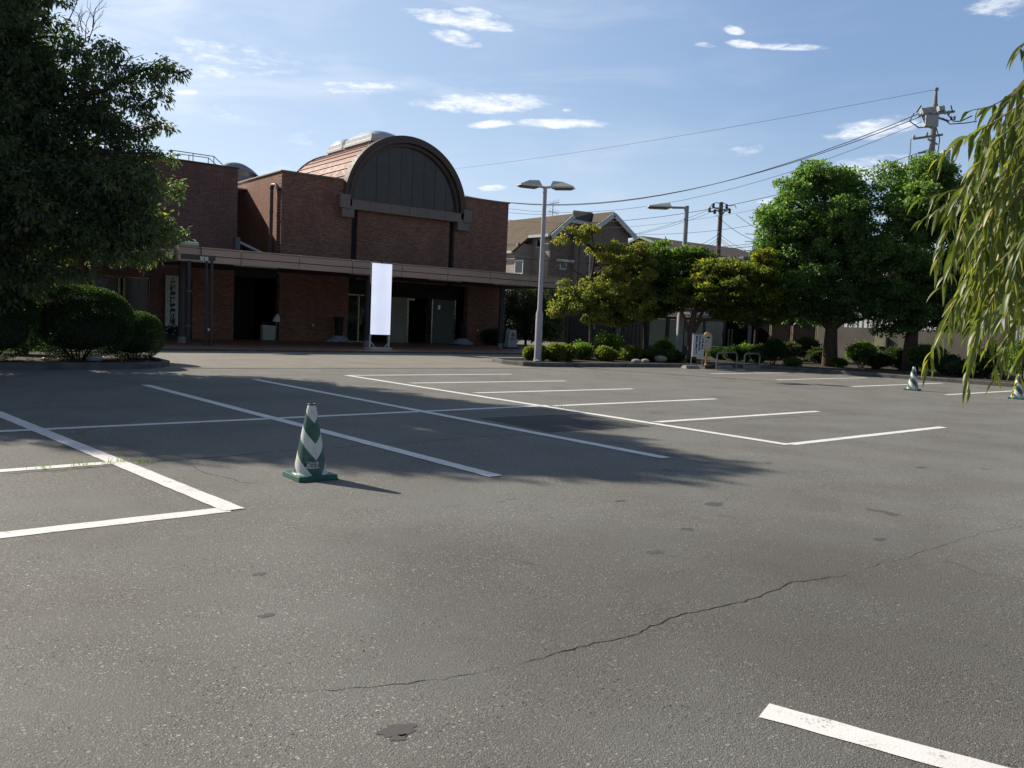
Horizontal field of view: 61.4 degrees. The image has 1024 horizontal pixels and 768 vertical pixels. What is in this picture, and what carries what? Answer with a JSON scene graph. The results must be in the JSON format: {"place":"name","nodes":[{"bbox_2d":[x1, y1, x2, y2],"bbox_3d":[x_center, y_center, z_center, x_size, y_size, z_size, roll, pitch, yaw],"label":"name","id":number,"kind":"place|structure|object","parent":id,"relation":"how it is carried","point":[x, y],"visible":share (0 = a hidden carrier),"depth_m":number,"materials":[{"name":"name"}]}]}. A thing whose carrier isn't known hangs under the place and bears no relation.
{"place":"outdoors","nodes":[
{"label":"outdoors","id":0,"kind":"place"},
{"bbox_2d":[45,338,524,352],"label":"porch floor","id":1,"kind":"structure","parent":0,"point":[259,344],"depth_m":37.22,"materials":[{"name":"tile"}]},
{"bbox_2d":[163,324,177,338],"bbox_3d":[-14.579,-2.284,37.305,1.012,0.685,0.956,-1,5,-37],"label":"flower arrangement","id":2,"kind":"object","parent":1,"relation":"on","point":[169,329],"visible":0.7,"depth_m":37.12,"materials":[{"name":"green plant"}]},
{"bbox_2d":[179,253,215,345],"bbox_3d":[-11.806,-3.109,32.061,1.270,3.340,0.980,-1,5,-37],"label":"gutter frame","id":3,"kind":"object","parent":1,"relation":"on","point":[207,258],"visible":1,"depth_m":32.09,"materials":[{"name":"grey metal"}]},
{"bbox_2d":[260,325,275,340],"bbox_3d":[-11.290,-2.410,39.809,0.670,0.843,0.332,-1,5,-37],"label":"porch bin","id":4,"kind":"object","parent":1,"relation":"on","point":[267,332],"visible":1,"depth_m":39.68,"materials":[{"name":"plastic"}]},
{"bbox_2d":[324,317,352,342],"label":"covered flower stand","id":5,"kind":"object","parent":1,"relation":"on","point":[338,337],"visible":1,"depth_m":41.72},
{"bbox_2d":[143,130,565,347],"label":"brick hall","id":6,"kind":"structure","parent":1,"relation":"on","point":[321,233],"depth_m":42.67,"materials":[{"name":"brick"}]},
{"bbox_2d":[5,145,239,336],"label":"brick wing","id":7,"kind":"structure","parent":6,"relation":"attached to","point":[208,213],"depth_m":38.16,"materials":[{"name":"brick"}]},
{"bbox_2d":[165,275,178,326],"bbox_3d":[-14.748,-3.579,37.452,0.600,2.250,0.064,-1,5,-37],"label":"name board","id":8,"kind":"object","parent":6,"relation":"attached to","point":[171,297],"visible":0.96,"depth_m":37.40,"materials":[{"name":"white"}]},
{"bbox_2d":[223,162,257,191],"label":"roof dome","id":9,"kind":"structure","parent":6,"relation":"on","point":[245,172],"depth_m":48.02,"materials":[{"name":"grey metal"}]},
{"bbox_2d":[350,211,355,278],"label":"slot window","id":10,"kind":"structure","parent":6,"relation":"in","point":[353,227],"depth_m":42.75,"materials":[{"name":"glass"}]},
{"bbox_2d":[347,294,364,341],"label":"glass entrance door","id":11,"kind":"structure","parent":6,"relation":"attached to","point":[355,330],"depth_m":43.30,"materials":[{"name":"glass"}]},
{"bbox_2d":[425,299,455,343],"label":"grey door leaf","id":12,"kind":"object","parent":6,"relation":"attached to","point":[440,322],"visible":0.88,"depth_m":46.30,"materials":[{"name":"metal"}]},
{"bbox_2d":[447,222,452,285],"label":"slot window","id":13,"kind":"structure","parent":6,"relation":"in","point":[451,224],"depth_m":46.22,"materials":[{"name":"glass"}]},
{"bbox_2d":[364,262,391,348],"bbox_3d":[-5.545,-3.273,35.993,0.980,3.610,0.660,-1,5,-37],"label":"standing light box","id":14,"kind":"object","parent":1,"relation":"on","point":[380,297],"visible":0.99,"depth_m":35.81,"materials":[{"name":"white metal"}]},
{"bbox_2d":[386,297,406,342],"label":"beige door leaf","id":15,"kind":"object","parent":1,"relation":"on","point":[398,321],"visible":0.76,"depth_m":44.56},
{"bbox_2d":[450,321,473,344],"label":"covered flower stand","id":16,"kind":"object","parent":1,"relation":"on","point":[462,340],"visible":1,"depth_m":46.12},
{"bbox_2d":[480,328,521,344],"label":"round bush","id":17,"kind":"object","parent":1,"relation":"on","point":[491,336],"visible":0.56,"depth_m":47.33,"materials":[{"name":"green plant"}]},
{"bbox_2d":[503,330,519,348],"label":"floor notice stand","id":18,"kind":"object","parent":1,"relation":"on","point":[511,340],"visible":1,"depth_m":43.51,"materials":[{"name":"white plastic"}]},
{"bbox_2d":[26,405,564,469],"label":"grass","id":19,"kind":"structure","parent":0,"point":[77,432],"depth_m":8.02,"materials":[{"name":"green plant"}]},
{"bbox_2d":[40,349,619,367],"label":"driveway","id":20,"kind":"structure","parent":0,"point":[242,359],"depth_m":27.42,"materials":[{"name":"concrete"}]},
{"bbox_2d":[0,340,1023,767],"bbox_3d":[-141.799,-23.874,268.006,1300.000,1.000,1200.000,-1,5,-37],"label":"ground","id":21,"kind":"structure","parent":0,"point":[150,644],"depth_m":5.12,"materials":[{"name":"asphalt"}]},
{"bbox_2d":[0,462,109,471],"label":"parking line","id":22,"kind":"object","parent":21,"relation":"on","point":[51,466],"visible":0.92,"depth_m":7.77,"materials":[{"name":"paint"}]},
{"bbox_2d":[0,351,157,362],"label":"planting bed","id":23,"kind":"object","parent":21,"relation":"on","point":[39,358],"visible":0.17,"depth_m":21.08,"materials":[{"name":"soil"}]},
{"bbox_2d":[0,291,42,359],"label":"dome bush","id":24,"kind":"object","parent":23,"relation":"on","point":[15,329],"visible":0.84,"depth_m":19.25,"materials":[{"name":"green plant"}]},
{"bbox_2d":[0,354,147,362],"bbox_3d":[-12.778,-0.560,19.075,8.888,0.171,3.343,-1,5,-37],"label":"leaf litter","id":25,"kind":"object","parent":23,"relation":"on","point":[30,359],"visible":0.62,"depth_m":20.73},
{"bbox_2d":[26,284,135,358],"bbox_3d":[-10.625,-1.508,21.129,2.544,1.913,2.219,-1,5,-37],"label":"dome bush","id":26,"kind":"object","parent":23,"relation":"on","point":[79,318],"visible":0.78,"depth_m":20.55,"materials":[{"name":"green plant"}]},
{"bbox_2d":[0,0,196,313],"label":"broadleaf tree","id":27,"kind":"object","parent":23,"relation":"on","point":[115,219],"visible":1,"depth_m":19.11,"materials":[{"name":"green plant"}]},
{"bbox_2d":[104,310,165,358],"bbox_3d":[-9.750,-1.259,22.227,1.544,1.326,1.599,-1,5,-37],"label":"dome bush","id":28,"kind":"object","parent":23,"relation":"on","point":[149,332],"visible":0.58,"depth_m":21.87,"materials":[{"name":"green plant"}]},
{"bbox_2d":[0,349,169,368],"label":"kerb","id":29,"kind":"structure","parent":21,"relation":"on","point":[161,363],"depth_m":19.32,"materials":[{"name":"concrete"}]},
{"bbox_2d":[0,508,231,537],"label":"parking line","id":30,"kind":"object","parent":21,"relation":"on","point":[14,533],"visible":1,"depth_m":5.89,"materials":[{"name":"paint"}]},
{"bbox_2d":[0,411,242,510],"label":"parking line","id":31,"kind":"object","parent":21,"relation":"on","point":[209,499],"visible":0.99,"depth_m":7.85,"materials":[{"name":"paint"}]},
{"bbox_2d":[0,405,547,431],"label":"parking line","id":32,"kind":"object","parent":21,"relation":"on","point":[252,419],"visible":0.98,"depth_m":11.55,"materials":[{"name":"paint"}]},
{"bbox_2d":[282,403,337,482],"bbox_3d":[-1.818,0.511,7.793,0.378,0.674,0.378,-1,5,-37],"label":"traffic cone","id":33,"kind":"object","parent":21,"relation":"on","point":[310,465],"visible":1,"depth_m":7.71,"materials":[{"name":"plastic"}]},
{"bbox_2d":[11,347,618,355],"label":"porch kerb","id":34,"kind":"structure","parent":21,"relation":"on","point":[167,349],"depth_m":32.05,"materials":[{"name":"concrete"}]},
{"bbox_2d":[144,385,500,476],"bbox_3d":[-3.502,0.447,12.180,0.173,0.001,10.365,-1,6,-40],"label":"parking line","id":35,"kind":"object","parent":21,"relation":"on","point":[448,463],"visible":0.94,"depth_m":10.24,"materials":[{"name":"paint"}]},
{"bbox_2d":[152,367,532,368],"bbox_3d":[-3.953,-0.428,24.062,11.700,0.060,0.360,-1,5,-37],"label":"drain channel","id":36,"kind":"object","parent":21,"relation":"on","point":[327,367],"visible":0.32,"depth_m":23.26,"materials":[{"name":"concrete"}]},
{"bbox_2d":[375,723,416,736],"bbox_3d":[-0.419,1.254,3.126,0.156,0.001,0.100,2,4,-12],"label":"asphalt stain","id":37,"kind":"object","parent":21,"relation":"on","point":[397,729],"visible":1,"depth_m":3.13,"materials":[{"name":"asphalt"}]},
{"bbox_2d":[252,379,668,457],"bbox_3d":[-1.876,0.369,14.146,0.173,0.001,11.304,-1,6,-40],"label":"parking line","id":38,"kind":"object","parent":21,"relation":"on","point":[576,440],"visible":1,"depth_m":12.28,"materials":[{"name":"paint"}]},
{"bbox_2d":[504,289,564,345],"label":"hedge tree","id":39,"kind":"object","parent":21,"relation":"on","point":[523,317],"visible":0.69,"depth_m":51.23,"materials":[{"name":"green plant"}]},
{"bbox_2d":[481,414,650,431],"bbox_3d":[0.798,0.585,12.985,2.000,0.021,1.700,-1,5,-37],"label":"asphalt patch","id":40,"kind":"object","parent":21,"relation":"on","point":[563,422],"visible":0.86,"depth_m":12.91,"materials":[{"name":"asphalt"}]},
{"bbox_2d":[345,375,787,444],"bbox_3d":[-0.168,0.295,16.119,0.173,0.001,12.128,-1,5,-39],"label":"parking line","id":41,"kind":"object","parent":21,"relation":"on","point":[587,413],"visible":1,"depth_m":14.21,"materials":[{"name":"paint"}]},
{"bbox_2d":[564,310,618,344],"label":"dark gate","id":42,"kind":"structure","parent":21,"relation":"on","point":[576,328],"depth_m":44.76,"materials":[{"name":"brown metal"}]},
{"bbox_2d":[620,301,643,348],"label":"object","id":43,"kind":"structure","parent":21,"relation":"on","point":[633,335],"depth_m":46.66,"materials":[{"name":"grey"}]},
{"bbox_2d":[552,398,713,405],"bbox_3d":[2.558,0.353,16.932,4.715,0.001,0.152,-1,6,-40],"label":"parking line","id":44,"kind":"object","parent":21,"relation":"on","point":[631,402],"visible":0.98,"depth_m":16.71,"materials":[{"name":"paint"}]},
{"bbox_2d":[512,573,848,666],"bbox_3d":[1.052,1.206,4.617,2.753,0.001,0.106,-1,5,-39],"label":"asphalt crack","id":45,"kind":"object","parent":21,"relation":"on","point":[681,614],"visible":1,"depth_m":4.50,"materials":[{"name":"asphalt"}]},
{"bbox_2d":[698,332,715,368],"bbox_3d":[7.260,-1.256,32.136,0.711,1.359,0.511,-1,5,-37],"label":"yellow oval sign","id":46,"kind":"object","parent":21,"relation":"on","point":[708,343],"visible":0.98,"depth_m":32.06,"materials":[{"name":"plastic"}]},
{"bbox_2d":[708,202,735,256],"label":"utility pole","id":47,"kind":"object","parent":21,"relation":"on","point":[719,228],"visible":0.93,"depth_m":71.95,"materials":[{"name":"grey metal"}]},
{"bbox_2d":[651,411,819,421],"bbox_3d":[4.042,0.558,15.006,4.755,0.001,0.153,-1,6,-40],"label":"parking line","id":48,"kind":"object","parent":21,"relation":"on","point":[734,416],"visible":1,"depth_m":14.83,"materials":[{"name":"paint"}]},
{"bbox_2d":[492,353,1013,386],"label":"kerb","id":49,"kind":"structure","parent":21,"relation":"on","point":[564,364],"depth_m":30.57,"materials":[{"name":"concrete"}]},
{"bbox_2d":[504,353,1023,382],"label":"planting bed","id":50,"kind":"object","parent":21,"relation":"on","point":[866,368],"visible":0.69,"depth_m":34.41,"materials":[{"name":"soil"}]},
{"bbox_2d":[522,345,533,359],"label":"azalea","id":51,"kind":"object","parent":50,"relation":"on","point":[527,352],"visible":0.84,"depth_m":30.60,"materials":[{"name":"green plant"}]},
{"bbox_2d":[516,180,574,361],"bbox_3d":[1.027,-3.822,29.420,2.045,6.150,0.674,2,4,-6],"label":"lamp post","id":52,"kind":"object","parent":50,"relation":"on","point":[555,185],"visible":0.88,"depth_m":29.49,"materials":[{"name":"metal"}]},
{"bbox_2d":[546,342,567,360],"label":"azalea","id":53,"kind":"object","parent":50,"relation":"on","point":[557,351],"visible":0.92,"depth_m":30.75,"materials":[{"name":"green plant"}]},
{"bbox_2d":[563,343,577,360],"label":"azalea","id":54,"kind":"object","parent":50,"relation":"on","point":[571,352],"visible":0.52,"depth_m":31.54,"materials":[{"name":"green plant"}]},
{"bbox_2d":[573,339,594,359],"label":"azalea","id":55,"kind":"object","parent":50,"relation":"on","point":[584,350],"visible":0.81,"depth_m":32.88,"materials":[{"name":"green plant"}]},
{"bbox_2d":[544,223,660,356],"bbox_3d":[3.635,-3.859,35.668,4.984,5.533,2.953,2,4,-1],"label":"yellowing tree","id":56,"kind":"object","parent":50,"relation":"on","point":[607,298],"visible":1,"depth_m":35.26,"materials":[{"name":"green plant"}]},
{"bbox_2d":[588,329,625,352],"bbox_3d":[4.042,-1.606,36.657,1.927,1.529,1.874,-1,5,-37],"label":"azalea","id":57,"kind":"object","parent":50,"relation":"on","point":[611,340],"visible":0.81,"depth_m":36.25,"materials":[{"name":"green plant"}]},
{"bbox_2d":[594,345,619,360],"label":"azalea","id":58,"kind":"object","parent":50,"relation":"on","point":[603,353],"visible":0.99,"depth_m":32.56,"materials":[{"name":"green plant"}]},
{"bbox_2d":[618,344,645,360],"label":"azalea","id":59,"kind":"object","parent":50,"relation":"on","point":[627,352],"visible":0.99,"depth_m":33.58,"materials":[{"name":"green plant"}]},
{"bbox_2d":[640,348,662,361],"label":"azalea","id":60,"kind":"object","parent":50,"relation":"on","point":[650,354],"visible":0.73,"depth_m":33.83,"materials":[{"name":"green plant"}]},
{"bbox_2d":[650,336,677,349],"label":"azalea","id":61,"kind":"object","parent":50,"relation":"in","point":[664,344],"visible":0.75,"depth_m":36.98,"materials":[{"name":"green plant"}]},
{"bbox_2d":[612,236,718,348],"bbox_3d":[6.543,-3.690,36.878,4.439,5.259,3.758,-1,5,-37],"label":"green dogwood tree","id":62,"kind":"object","parent":50,"relation":"on","point":[670,267],"visible":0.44,"depth_m":36.28,"materials":[{"name":"green plant"}]},
{"bbox_2d":[647,203,688,351],"bbox_3d":[6.788,-4.588,38.331,1.857,6.841,0.620,2,4,-1],"label":"lamp post","id":63,"kind":"object","parent":50,"relation":"on","point":[680,319],"visible":0.68,"depth_m":38.06,"materials":[{"name":"metal"}]},
{"bbox_2d":[661,349,687,362],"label":"azalea","id":64,"kind":"object","parent":50,"relation":"on","point":[674,356],"visible":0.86,"depth_m":33.90,"materials":[{"name":"green plant"}]},
{"bbox_2d":[647,316,725,352],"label":"fence","id":65,"kind":"object","parent":50,"relation":"on","point":[658,328],"visible":0.38,"depth_m":46.39,"materials":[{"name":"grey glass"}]},
{"bbox_2d":[691,334,705,361],"bbox_3d":[6.835,-1.202,31.696,0.690,1.280,0.089,-1,5,-37],"label":"parking notice","id":66,"kind":"object","parent":50,"relation":"on","point":[697,349],"visible":1,"depth_m":31.65,"materials":[{"name":"grey metal"}]},
{"bbox_2d":[708,345,726,359],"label":"round bush","id":67,"kind":"object","parent":50,"relation":"on","point":[713,352],"visible":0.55,"depth_m":39.19,"materials":[{"name":"green plant"}]},
{"bbox_2d":[656,246,801,362],"bbox_3d":[8.743,-3.191,34.997,5.526,4.910,3.510,1,4,-18],"label":"maple tree","id":68,"kind":"object","parent":50,"relation":"on","point":[721,283],"visible":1,"depth_m":34.55,"materials":[{"name":"green plant"}]},
{"bbox_2d":[720,344,750,361],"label":"round bush","id":69,"kind":"object","parent":50,"relation":"on","point":[741,351],"visible":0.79,"depth_m":37.65,"materials":[{"name":"green plant"}]},
{"bbox_2d":[747,342,768,362],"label":"round bush","id":70,"kind":"object","parent":50,"relation":"on","point":[754,349],"visible":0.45,"depth_m":36.76,"materials":[{"name":"green plant"}]},
{"bbox_2d":[709,255,813,345],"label":"background tree","id":71,"kind":"object","parent":50,"relation":"on","point":[755,322],"visible":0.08,"depth_m":43.50,"materials":[{"name":"green plant"}]},
{"bbox_2d":[725,320,817,356],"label":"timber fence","id":72,"kind":"object","parent":50,"relation":"on","point":[735,334],"visible":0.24,"depth_m":48.82,"materials":[{"name":"wood"}]},
{"bbox_2d":[756,334,788,364],"bbox_3d":[10.785,-1.397,35.562,1.407,1.344,1.179,-1,5,-37],"label":"round bush","id":73,"kind":"object","parent":50,"relation":"on","point":[773,349],"visible":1,"depth_m":35.33,"materials":[{"name":"green plant"}]},
{"bbox_2d":[781,355,803,366],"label":"round bush","id":74,"kind":"object","parent":50,"relation":"on","point":[792,361],"visible":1,"depth_m":34.88,"materials":[{"name":"green plant"}]},
{"bbox_2d":[782,340,803,361],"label":"round bush","id":75,"kind":"object","parent":50,"relation":"on","point":[794,349],"visible":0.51,"depth_m":39.10,"materials":[{"name":"green plant"}]},
{"bbox_2d":[795,335,821,360],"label":"round bush","id":76,"kind":"object","parent":50,"relation":"on","point":[806,343],"visible":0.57,"depth_m":41.52,"materials":[{"name":"green plant"}]},
{"bbox_2d":[803,346,822,362],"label":"round bush","id":77,"kind":"object","parent":50,"relation":"on","point":[814,354],"visible":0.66,"depth_m":39.84,"materials":[{"name":"green plant"}]},
{"bbox_2d":[745,158,889,366],"bbox_3d":[12.921,-4.949,35.971,5.534,8.936,5.444,-1,5,-37],"label":"round green tree","id":78,"kind":"object","parent":50,"relation":"on","point":[810,230],"visible":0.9,"depth_m":35.18,"materials":[{"name":"green plant"}]},
{"bbox_2d":[831,357,848,367],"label":"round bush","id":79,"kind":"object","parent":50,"relation":"on","point":[839,362],"visible":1,"depth_m":35.95,"materials":[{"name":"green plant"}]},
{"bbox_2d":[840,339,882,367],"bbox_3d":[14.896,-1.282,36.618,1.782,1.311,1.632,-1,5,-37],"label":"round bush","id":80,"kind":"object","parent":50,"relation":"on","point":[860,352],"visible":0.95,"depth_m":36.29,"materials":[{"name":"green plant"}]},
{"bbox_2d":[865,350,895,368],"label":"round bush","id":81,"kind":"object","parent":50,"relation":"on","point":[881,362],"visible":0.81,"depth_m":36.10,"materials":[{"name":"green plant"}]},
{"bbox_2d":[882,344,902,366],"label":"round bush","id":82,"kind":"object","parent":50,"relation":"on","point":[890,350],"visible":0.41,"depth_m":38.51,"materials":[{"name":"green plant"}]},
{"bbox_2d":[892,348,902,369],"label":"round bush","id":83,"kind":"object","parent":50,"relation":"on","point":[898,360],"visible":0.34,"depth_m":35.98,"materials":[{"name":"green plant"}]},
{"bbox_2d":[903,343,950,372],"bbox_3d":[16.666,-1.062,34.670,1.779,1.312,1.907,5,5,26],"label":"round bush","id":84,"kind":"object","parent":50,"relation":"on","point":[918,353],"visible":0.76,"depth_m":34.26,"materials":[{"name":"green plant"}]},
{"bbox_2d":[853,149,1001,371],"bbox_3d":[17.416,-4.919,35.134,7.097,9.094,4.568,3,4,9],"label":"round green tree","id":85,"kind":"object","parent":50,"relation":"on","point":[903,305],"visible":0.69,"depth_m":34.38,"materials":[{"name":"green plant"}]},
{"bbox_2d":[933,353,960,374],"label":"round bush","id":86,"kind":"object","parent":50,"relation":"on","point":[944,359],"visible":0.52,"depth_m":32.85,"materials":[{"name":"green plant"}]},
{"bbox_2d":[942,358,971,376],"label":"round bush","id":87,"kind":"object","parent":50,"relation":"on","point":[953,367],"visible":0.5,"depth_m":32.09,"materials":[{"name":"green plant"}]},
{"bbox_2d":[962,351,999,377],"bbox_3d":[17.211,-0.655,31.687,1.217,1.134,1.130,-1,5,-37],"label":"round bush","id":88,"kind":"object","parent":50,"relation":"on","point":[979,372],"visible":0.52,"depth_m":31.39,"materials":[{"name":"green plant"}]},
{"bbox_2d":[978,340,1012,378],"bbox_3d":[18.081,-0.890,31.692,2.466,1.530,2.062,-1,5,-37],"label":"round bush","id":89,"kind":"object","parent":50,"relation":"on","point":[987,354],"visible":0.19,"depth_m":31.34,"materials":[{"name":"green plant"}]},
{"bbox_2d":[997,338,1023,380],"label":"round bush","id":90,"kind":"object","parent":50,"relation":"on","point":[1019,344],"visible":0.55,"depth_m":29.32,"materials":[{"name":"green plant"}]},
{"bbox_2d":[787,426,946,444],"bbox_3d":[5.480,0.765,13.033,4.788,0.001,0.152,-1,6,-41],"label":"parking line","id":91,"kind":"object","parent":21,"relation":"on","point":[848,437],"visible":1,"depth_m":12.79,"materials":[{"name":"paint"}]},
{"bbox_2d":[759,703,1008,767],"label":"parking line","id":92,"kind":"object","parent":21,"relation":"on","point":[891,745],"visible":1,"depth_m":3.20,"materials":[{"name":"paint"}]},
{"bbox_2d":[903,366,920,390],"bbox_3d":[11.306,-0.161,24.292,0.378,0.674,0.378,6,6,40],"label":"traffic cone","id":93,"kind":"object","parent":21,"relation":"on","point":[912,385],"visible":1,"depth_m":24.21,"materials":[{"name":"plastic"}]},
{"bbox_2d":[817,326,1018,369],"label":"concrete wall","id":94,"kind":"structure","parent":21,"relation":"on","point":[847,335],"depth_m":42.90,"materials":[{"name":"concrete"}]},
{"bbox_2d":[823,297,1023,339],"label":"white clad shed","id":95,"kind":"structure","parent":21,"relation":"on","point":[863,324],"depth_m":43.54,"materials":[{"name":"grey metal"}]},
{"bbox_2d":[908,87,976,281],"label":"utility pole","id":96,"kind":"object","parent":21,"relation":"on","point":[929,115],"visible":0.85,"depth_m":41.64,"materials":[{"name":"concrete"}]},
{"bbox_2d":[465,113,918,204],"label":"overhead wire","id":97,"kind":"object","parent":96,"relation":"attached to","point":[738,177],"visible":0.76,"depth_m":48.01,"materials":[{"name":"metal"}]},
{"bbox_2d":[467,117,918,204],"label":"overhead wire","id":98,"kind":"object","parent":96,"relation":"attached to","point":[727,180],"visible":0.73,"depth_m":49.41,"materials":[{"name":"metal"}]},
{"bbox_2d":[457,90,930,168],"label":"overhead wire","id":99,"kind":"object","parent":96,"relation":"attached to","point":[711,130],"visible":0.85,"depth_m":51.27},
{"bbox_2d":[514,122,920,212],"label":"overhead wire","id":100,"kind":"object","parent":96,"relation":"attached to","point":[732,188],"visible":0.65,"depth_m":49.93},
{"bbox_2d":[512,149,928,222],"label":"overhead wire","id":101,"kind":"object","parent":96,"relation":"attached to","point":[694,211],"visible":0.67,"depth_m":52.05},
{"bbox_2d":[907,42,1023,406],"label":"willow tree","id":102,"kind":"object","parent":21,"relation":"on","point":[992,266],"visible":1,"depth_m":3.71,"materials":[{"name":"green plant"}]},
{"bbox_2d":[1008,374,1023,399],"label":"traffic cone","id":103,"kind":"object","parent":21,"relation":"on","point":[1018,393],"visible":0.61,"depth_m":22.36,"materials":[{"name":"plastic"}]},
{"bbox_2d":[27,0,1023,279],"label":"sky","id":104,"kind":"structure","parent":0,"point":[273,84],"materials":[{"name":"blue"}]},
{"bbox_2d":[505,210,637,341],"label":"gabled brick house","id":105,"kind":"structure","parent":0,"point":[523,240],"depth_m":65.92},
{"bbox_2d":[628,236,749,282],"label":"brown roof house","id":106,"kind":"structure","parent":0,"point":[724,252],"depth_m":77.59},
{"bbox_2d":[668,256,822,346],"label":"grey house","id":107,"kind":"structure","parent":0,"point":[749,327],"depth_m":53.50,"materials":[{"name":"metal"}]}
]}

